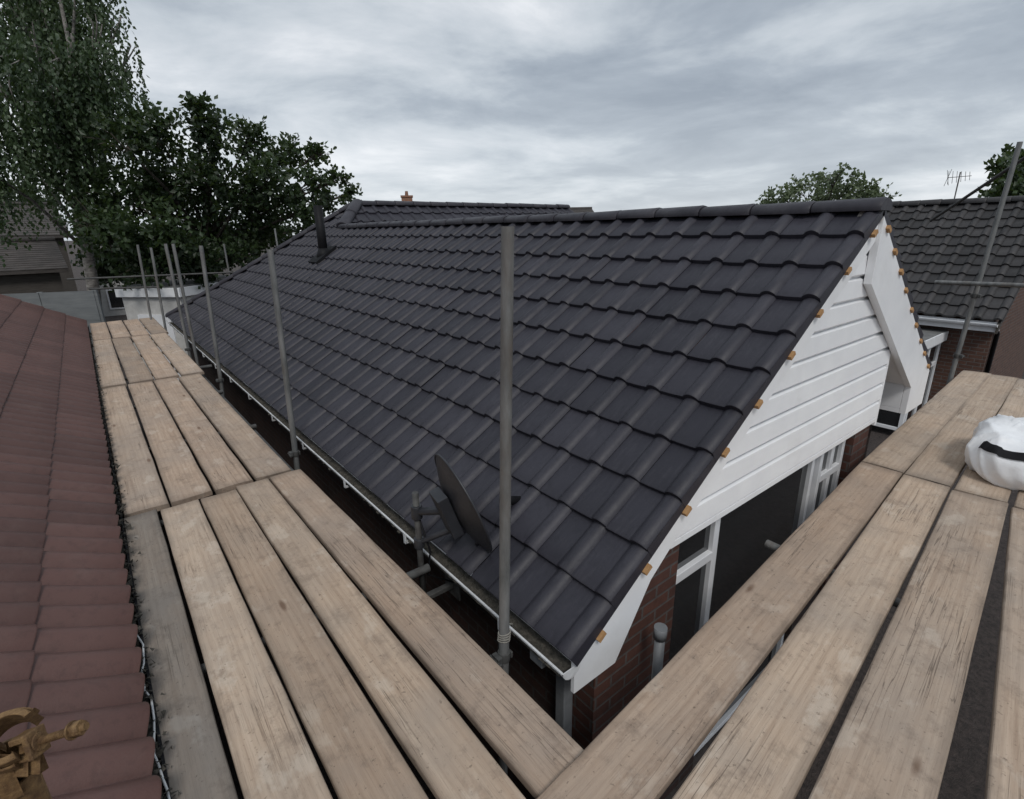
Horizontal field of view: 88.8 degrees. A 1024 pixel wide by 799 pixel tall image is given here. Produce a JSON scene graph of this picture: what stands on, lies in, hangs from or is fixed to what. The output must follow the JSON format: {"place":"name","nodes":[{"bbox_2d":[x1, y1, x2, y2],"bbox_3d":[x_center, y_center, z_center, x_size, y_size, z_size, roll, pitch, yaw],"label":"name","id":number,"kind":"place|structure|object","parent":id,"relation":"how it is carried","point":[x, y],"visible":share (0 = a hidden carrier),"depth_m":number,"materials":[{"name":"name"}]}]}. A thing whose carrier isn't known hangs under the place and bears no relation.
{"place":"outdoors","nodes":[
{"label":"outdoors","id":0,"kind":"place"},
{"bbox_2d":[0,201,77,291],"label":"house","id":1,"kind":"structure","parent":0,"point":[69,285],"depth_m":22.46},
{"bbox_2d":[75,220,132,315],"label":"house","id":2,"kind":"structure","parent":0,"point":[112,304],"depth_m":28.56,"materials":[{"name":"grey brick"}]},
{"bbox_2d":[105,289,124,309],"bbox_3d":[-21.420,-5.579,28.835,1.400,1.100,0.075,-14,22,-34],"label":"window","id":3,"kind":"structure","parent":2,"relation":"in","point":[114,302],"depth_m":28.60,"materials":[{"name":"black glass"}]},
{"bbox_2d":[88,286,156,289],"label":"scaffold tube","id":4,"kind":"object","parent":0,"point":[121,288],"visible":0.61,"depth_m":12.09,"materials":[{"name":"metal"}]},
{"bbox_2d":[67,271,234,279],"bbox_3d":[-8.296,-2.975,12.523,3.749,0.056,0.044,-10,20,-25],"label":"scaffold tube","id":5,"kind":"object","parent":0,"point":[146,276],"visible":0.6,"depth_m":12.29,"materials":[{"name":"metal"}]},
{"bbox_2d":[400,191,412,200],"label":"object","id":6,"kind":"structure","parent":0,"point":[406,197],"depth_m":36.40,"materials":[{"name":"brown brick"}]},
{"bbox_2d":[0,0,1023,240],"label":"sky","id":7,"kind":"structure","parent":0,"point":[601,105],"materials":[{"name":"grey"}]},
{"bbox_2d":[64,241,1023,798],"bbox_3d":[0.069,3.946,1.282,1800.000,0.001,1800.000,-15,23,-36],"label":"ground","id":8,"kind":"structure","parent":0,"point":[966,769],"depth_m":4.97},
{"bbox_2d":[1,179,58,203],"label":"leafy tree","id":9,"kind":"object","parent":8,"relation":"on","point":[42,197],"visible":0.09,"depth_m":33.32,"materials":[{"name":"green plant"}]},
{"bbox_2d":[0,237,68,293],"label":"shed","id":10,"kind":"structure","parent":8,"relation":"on","point":[40,265],"depth_m":17.79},
{"bbox_2d":[2,290,106,403],"bbox_3d":[-11.278,-1.193,12.960,2.352,2.893,0.117,-6,19,-14],"label":"fence","id":11,"kind":"object","parent":8,"relation":"on","point":[86,305],"visible":0.15,"depth_m":12.71,"materials":[{"name":"grey"}]},
{"bbox_2d":[0,0,152,303],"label":"birch tree","id":12,"kind":"object","parent":8,"relation":"on","point":[59,56],"visible":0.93,"depth_m":14.02,"materials":[{"name":"green plant"}]},
{"bbox_2d":[0,294,180,798],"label":"bungalow","id":13,"kind":"object","parent":8,"relation":"on","point":[71,647],"visible":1,"depth_m":2.58,"materials":[{"name":"brown tile"}]},
{"bbox_2d":[0,707,89,798],"bbox_3d":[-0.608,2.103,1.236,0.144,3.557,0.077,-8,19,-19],"label":"coupler","id":14,"kind":"object","parent":13,"relation":"on","point":[23,764],"visible":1,"depth_m":0.69,"materials":[{"name":"metal"}]},
{"bbox_2d":[137,634,170,798],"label":"cable","id":15,"kind":"object","parent":13,"relation":"on","point":[154,729],"visible":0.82,"depth_m":2.02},
{"bbox_2d":[136,245,168,410],"bbox_3d":[-8.172,-1.463,11.944,0.202,3.973,0.048,-13,21,-32],"label":"scaffold pole","id":16,"kind":"object","parent":8,"relation":"on","point":[144,281],"visible":0.41,"depth_m":11.60,"materials":[{"name":"metal"}]},
{"bbox_2d":[202,374,293,470],"bbox_3d":[-3.823,-0.114,6.753,0.048,0.047,14.300,-15,23,-36],"label":"scaffold tube","id":17,"kind":"object","parent":16,"relation":"attached to","point":[248,423],"visible":0.1,"depth_m":5.53,"materials":[{"name":"metal"}]},
{"bbox_2d":[99,364,211,384],"bbox_3d":[-5.027,-0.359,7.411,1.380,0.047,0.048,-15,23,-36],"label":"scaffold tube","id":18,"kind":"object","parent":17,"relation":"on","point":[201,367],"visible":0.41,"depth_m":7.74,"materials":[{"name":"metal"}]},
{"bbox_2d":[93,339,126,388],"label":"scaffold board","id":19,"kind":"object","parent":18,"relation":"on","point":[110,374],"visible":0.91,"depth_m":7.67,"materials":[{"name":"brown wood"}]},
{"bbox_2d":[150,333,203,375],"bbox_3d":[-5.613,-0.802,8.647,0.277,0.044,3.963,-15,23,-36],"label":"scaffold board","id":20,"kind":"object","parent":18,"relation":"on","point":[182,362],"visible":1,"depth_m":8.21,"materials":[{"name":"brown wood"}]},
{"bbox_2d":[104,390,222,413],"bbox_3d":[-4.089,0.027,6.171,1.220,0.047,0.048,-15,23,-36],"label":"scaffold tube","id":21,"kind":"object","parent":17,"relation":"on","point":[218,391],"visible":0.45,"depth_m":6.40,"materials":[{"name":"metal"}]},
{"bbox_2d":[112,424,256,460],"bbox_3d":[-3.088,0.397,4.979,1.220,0.047,0.048,-15,23,-36],"label":"scaffold tube","id":22,"kind":"object","parent":17,"relation":"on","point":[253,426],"visible":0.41,"depth_m":5.12,"materials":[{"name":"metal"}]},
{"bbox_2d":[100,385,169,517],"bbox_3d":[-3.780,0.322,5.115,0.265,0.043,3.968,-15,23,-36],"label":"scaffold board","id":23,"kind":"object","parent":22,"relation":"on","point":[138,478],"visible":0.87,"depth_m":4.46,"materials":[{"name":"brown wood"}]},
{"bbox_2d":[128,381,212,506],"bbox_3d":[-3.568,0.259,5.288,0.266,0.044,3.989,-15,23,-36],"label":"scaffold board","id":24,"kind":"object","parent":22,"relation":"on","point":[183,478],"visible":1,"depth_m":4.62,"materials":[{"name":"brown wood"}]},
{"bbox_2d":[154,377,252,494],"bbox_3d":[-3.351,0.205,5.458,0.265,0.047,3.997,-15,23,-36],"label":"scaffold board","id":25,"kind":"object","parent":22,"relation":"on","point":[223,469],"visible":1,"depth_m":4.83,"materials":[{"name":"brown wood"}]},
{"bbox_2d":[178,373,290,480],"bbox_3d":[-3.127,0.146,5.618,0.264,0.045,3.980,-15,23,-36],"label":"scaffold board","id":26,"kind":"object","parent":22,"relation":"on","point":[258,456],"visible":1,"depth_m":5.03,"materials":[{"name":"brown wood"}]},
{"bbox_2d":[125,491,278,534],"bbox_3d":[-2.088,0.767,3.786,1.220,0.047,0.048,-15,23,-36],"label":"scaffold tube","id":27,"kind":"object","parent":17,"relation":"on","point":[162,523],"depth_m":3.55,"materials":[{"name":"metal"}]},
{"bbox_2d":[161,499,332,798],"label":"scaffold board","id":28,"kind":"object","parent":27,"relation":"on","point":[272,755],"visible":1,"depth_m":2.23,"materials":[{"name":"beige wood"}]},
{"bbox_2d":[200,564,430,674],"bbox_3d":[-1.025,1.121,2.641,1.380,0.047,0.048,-15,23,-36],"label":"scaffold tube","id":29,"kind":"object","parent":17,"relation":"on","point":[418,572],"visible":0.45,"depth_m":2.97,"materials":[{"name":"metal"}]},
{"bbox_2d":[124,509,237,798],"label":"scaffold board","id":30,"kind":"object","parent":29,"relation":"on","point":[195,757],"visible":0.82,"depth_m":2.24,"materials":[{"name":"grey wood"}]},
{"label":"scaffold tube","id":31,"kind":"object","parent":17,"relation":"on","visible":0},
{"bbox_2d":[112,337,153,383],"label":"scaffold board","id":32,"kind":"object","parent":31,"relation":"on","point":[135,368],"visible":0.98,"depth_m":7.82,"materials":[{"name":"brown wood"}]},
{"bbox_2d":[131,335,179,379],"bbox_3d":[-5.840,-0.741,8.474,0.276,0.041,3.964,-15,23,-36],"label":"scaffold board","id":33,"kind":"object","parent":31,"relation":"on","point":[158,364],"visible":0.98,"depth_m":8.05,"materials":[{"name":"brown wood"}]},
{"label":"scaffold tube","id":34,"kind":"object","parent":17,"relation":"on","visible":0},
{"bbox_2d":[90,322,111,340],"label":"scaffold board","id":35,"kind":"object","parent":34,"relation":"on","point":[100,331],"visible":0.96,"depth_m":10.42,"materials":[{"name":"brown wood"}]},
{"bbox_2d":[106,320,130,337],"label":"scaffold board","id":36,"kind":"object","parent":34,"relation":"on","point":[117,329],"visible":0.98,"depth_m":10.63,"materials":[{"name":"brown wood"}]},
{"bbox_2d":[123,319,149,335],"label":"scaffold board","id":37,"kind":"object","parent":34,"relation":"on","point":[135,327],"visible":0.96,"depth_m":10.80,"materials":[{"name":"brown wood"}]},
{"bbox_2d":[139,317,168,333],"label":"scaffold board","id":38,"kind":"object","parent":34,"relation":"on","point":[153,326],"visible":0.94,"depth_m":10.94,"materials":[{"name":"brown wood"}]},
{"bbox_2d":[150,248,173,367],"bbox_3d":[-7.396,-1.224,11.246,0.189,3.924,0.048,-12,21,-31],"label":"scaffold pole","id":39,"kind":"object","parent":8,"relation":"on","point":[158,288],"visible":0.41,"depth_m":10.91,"materials":[{"name":"metal"}]},
{"bbox_2d":[164,244,203,413],"bbox_3d":[-5.607,-0.620,9.130,0.102,4.024,0.090,-15,23,-36],"label":"scaffold pole","id":40,"kind":"object","parent":8,"relation":"on","point":[188,349],"visible":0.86,"depth_m":8.79,"materials":[{"name":"metal"}]},
{"bbox_2d":[114,275,261,379],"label":"garage","id":41,"kind":"structure","parent":8,"relation":"on","point":[135,303],"depth_m":15.09,"materials":[{"name":"white paint"}]},
{"bbox_2d":[138,315,180,379],"bbox_3d":[-10.321,-1.516,15.413,1.058,1.960,0.040,2,18,8],"label":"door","id":42,"kind":"structure","parent":41,"relation":"in","point":[158,318],"depth_m":15.15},
{"bbox_2d":[69,219,313,292],"bbox_3d":[-11.420,-4.491,19.975,8.056,4.899,2.862,-11,21,-28],"label":"shrub","id":43,"kind":"object","parent":8,"relation":"on","point":[102,271],"visible":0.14,"depth_m":18.19,"materials":[{"name":"green plant"}]},
{"bbox_2d":[171,244,211,423],"bbox_3d":[-5.299,-0.534,8.843,0.056,4.026,0.050,-15,23,-36],"label":"scaffold pole","id":44,"kind":"object","parent":8,"relation":"on","point":[185,303],"visible":0.45,"depth_m":8.50,"materials":[{"name":"metal"}]},
{"bbox_2d":[49,90,362,290],"bbox_3d":[-8.649,-4.844,16.125,7.754,7.916,5.856,-4,18,-8],"label":"leafy tree","id":45,"kind":"object","parent":8,"relation":"on","point":[162,194],"visible":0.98,"depth_m":14.95,"materials":[{"name":"green plant"}]},
{"bbox_2d":[199,246,232,452],"bbox_3d":[-3.959,-0.012,7.173,0.214,4.024,0.090,-15,23,-36],"label":"scaffold pole","id":46,"kind":"object","parent":8,"relation":"on","point":[220,379],"visible":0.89,"depth_m":6.86,"materials":[{"name":"metal"}]},
{"bbox_2d":[223,244,229,274],"bbox_3d":[-7.907,-2.431,15.013,0.047,3.906,0.048,-15,23,-36],"label":"scaffold pole","id":47,"kind":"object","parent":8,"relation":"on","point":[226,258],"visible":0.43,"depth_m":14.52,"materials":[{"name":"metal"}]},
{"bbox_2d":[274,228,277,245],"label":"scaffold pole","id":48,"kind":"object","parent":8,"relation":"on","point":[275,236],"visible":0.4,"depth_m":14.54,"materials":[{"name":"metal"}]},
{"bbox_2d":[267,249,314,613],"bbox_3d":[-1.946,0.728,4.774,0.157,4.032,0.090,-15,23,-36],"label":"scaffold pole","id":49,"kind":"object","parent":8,"relation":"on","point":[294,453],"visible":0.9,"depth_m":4.43,"materials":[{"name":"metal"}]},
{"bbox_2d":[489,226,513,773],"bbox_3d":[-0.031,1.353,2.534,0.164,4.162,0.122,-15,23,-36],"label":"scaffold pole","id":50,"kind":"object","parent":8,"relation":"on","point":[501,657],"visible":0.9,"depth_m":2.12,"materials":[{"name":"metal"}]},
{"bbox_2d":[165,197,931,798],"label":"bungalow","id":51,"kind":"object","parent":8,"relation":"on","point":[669,465],"visible":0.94,"depth_m":3.63,"materials":[{"name":"grey tile"}]},
{"bbox_2d":[411,454,520,600],"bbox_3d":[-0.276,0.761,2.980,0.538,1.039,0.490,7,20,23],"label":"satellite dish","id":52,"kind":"object","parent":51,"relation":"attached to","point":[455,509],"visible":0.89,"depth_m":2.78,"materials":[{"name":"metal"}]},
{"bbox_2d":[668,519,719,661],"bbox_3d":[1.063,1.244,3.202,0.470,1.220,0.072,-15,23,-36],"label":"window","id":53,"kind":"structure","parent":51,"relation":"in","point":[697,554],"depth_m":3.19,"materials":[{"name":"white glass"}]},
{"bbox_2d":[694,459,814,755],"bbox_3d":[1.789,1.485,3.927,1.380,2.150,0.070,-15,23,-36],"label":"window","id":54,"kind":"structure","parent":51,"relation":"in","point":[775,513],"depth_m":3.74,"materials":[{"name":"black glass"}]},
{"bbox_2d":[805,440,845,519],"bbox_3d":[2.534,0.856,4.315,0.460,1.220,0.072,-15,23,-36],"label":"window","id":55,"kind":"structure","parent":51,"relation":"in","point":[827,466],"depth_m":4.19,"materials":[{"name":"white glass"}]},
{"bbox_2d":[755,162,901,204],"bbox_3d":[16.563,-8.839,28.251,4.517,7.110,6.935,-29,33,-56],"label":"leafy tree","id":56,"kind":"object","parent":8,"relation":"on","point":[836,187],"visible":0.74,"depth_m":27.33,"materials":[{"name":"green plant"}]},
{"bbox_2d":[694,195,1023,429],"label":"bungalow","id":57,"kind":"object","parent":8,"relation":"on","point":[950,245],"visible":0.2,"depth_m":11.06,"materials":[{"name":"tile"}]},
{"bbox_2d":[874,409,905,429],"bbox_3d":[7.284,-0.351,10.933,0.072,1.670,1.750,-15,23,-36],"label":"window","id":58,"kind":"structure","parent":57,"relation":"in","point":[891,420],"depth_m":10.65,"materials":[{"name":"black glass"}]},
{"bbox_2d":[904,343,940,421],"bbox_3d":[8.383,-0.304,10.727,1.340,1.670,0.072,-15,23,-36],"label":"window","id":59,"kind":"structure","parent":57,"relation":"in","point":[933,352],"depth_m":10.91,"materials":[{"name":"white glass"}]},
{"bbox_2d":[944,169,971,198],"bbox_3d":[12.076,-5.199,14.341,0.553,2.062,0.309,6,19,22],"label":"tv antenna","id":60,"kind":"object","parent":57,"relation":"attached to","point":[952,177],"visible":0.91,"depth_m":14.15,"materials":[{"name":"metal"}]},
{"bbox_2d":[946,142,1022,384],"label":"scaffold pole","id":61,"kind":"object","parent":8,"relation":"on","point":[974,296],"visible":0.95,"depth_m":5.78,"materials":[{"name":"metal"}]},
{"bbox_2d":[929,157,1023,221],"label":"scaffold tube","id":62,"kind":"object","parent":61,"relation":"attached to","point":[1019,161],"visible":1,"depth_m":6.13,"materials":[{"name":"metal"}]},
{"bbox_2d":[934,280,1023,287],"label":"scaffold tube","id":63,"kind":"object","parent":61,"relation":"attached to","point":[990,284],"visible":1,"depth_m":5.78,"materials":[{"name":"metal"}]},
{"bbox_2d":[976,143,1023,197],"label":"leafy tree","id":64,"kind":"object","parent":8,"relation":"on","point":[1002,163],"visible":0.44,"depth_m":18.20,"materials":[{"name":"green plant"}]},
{"bbox_2d":[569,207,593,212],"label":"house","id":65,"kind":"structure","parent":0,"point":[580,209],"depth_m":31.40,"materials":[{"name":"grey brick"}]},
{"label":"scaffold tube","id":66,"kind":"object","parent":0,"visible":0},
{"bbox_2d":[201,489,428,798],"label":"scaffold board","id":67,"kind":"object","parent":66,"relation":"on","point":[358,752],"visible":1,"depth_m":2.24,"materials":[{"name":"beige wood"}]},
{"bbox_2d":[236,478,525,798],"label":"scaffold board","id":68,"kind":"object","parent":66,"relation":"on","point":[446,751],"visible":1,"depth_m":2.25,"materials":[{"name":"beige wood"}]},
{"bbox_2d":[270,469,583,798],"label":"scaffold board","id":69,"kind":"object","parent":66,"relation":"on","point":[536,747],"visible":0.95,"depth_m":2.35,"materials":[{"name":"brown wood"}]},
{"bbox_2d":[764,540,900,607],"bbox_3d":[1.825,0.979,2.791,0.048,0.047,0.956,-14,22,-35],"label":"scaffold tube","id":70,"kind":"object","parent":66,"relation":"on","point":[771,545],"visible":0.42,"depth_m":3.09,"materials":[{"name":"metal"}]},
{"bbox_2d":[537,462,901,798],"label":"scaffold board","id":71,"kind":"object","parent":70,"relation":"on","point":[647,741],"visible":1,"depth_m":2.21,"materials":[{"name":"brown wood"}]},
{"bbox_2d":[672,474,949,798],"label":"scaffold board","id":72,"kind":"object","parent":70,"relation":"on","point":[768,741],"visible":1,"depth_m":2.18,"materials":[{"name":"beige wood"}]},
{"bbox_2d":[808,490,1008,798],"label":"scaffold board","id":73,"kind":"object","parent":70,"relation":"on","point":[893,740],"visible":1,"depth_m":2.14,"materials":[{"name":"beige wood"}]},
{"bbox_2d":[984,507,1023,798],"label":"scaffold board","id":74,"kind":"object","parent":70,"relation":"on","point":[1005,772],"visible":1,"depth_m":2.08,"materials":[{"name":"beige wood"}]},
{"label":"scaffold tube","id":75,"kind":"object","parent":66,"relation":"on","visible":0},
{"bbox_2d":[862,370,990,475],"bbox_3d":[4.265,0.102,5.208,3.903,0.046,0.278,-16,23,-39],"label":"scaffold board","id":76,"kind":"object","parent":75,"relation":"on","point":[902,447],"visible":0.77,"depth_m":4.74,"materials":[{"name":"brown wood"}]},
{"bbox_2d":[904,374,1017,488],"bbox_3d":[4.421,0.164,5.005,3.904,0.045,0.279,-17,24,-40],"label":"scaffold board","id":77,"kind":"object","parent":75,"relation":"on","point":[943,458],"visible":0.77,"depth_m":4.47,"materials":[{"name":"brown wood"}]},
{"bbox_2d":[954,378,1023,502],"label":"scaffold board","id":78,"kind":"object","parent":75,"relation":"on","point":[971,481],"visible":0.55,"depth_m":3.75,"materials":[{"name":"brown wood"}]},
{"bbox_2d":[969,415,1023,490],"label":"rubble sack","id":79,"kind":"object","parent":78,"relation":"on","point":[996,446],"visible":1,"depth_m":3.66,"materials":[{"name":"white plastic"}]},
{"bbox_2d":[1014,490,1023,509],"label":"scaffold board","id":80,"kind":"object","parent":75,"relation":"on","point":[1019,502],"visible":0.49,"depth_m":3.45,"materials":[{"name":"brown wood"}]}
]}

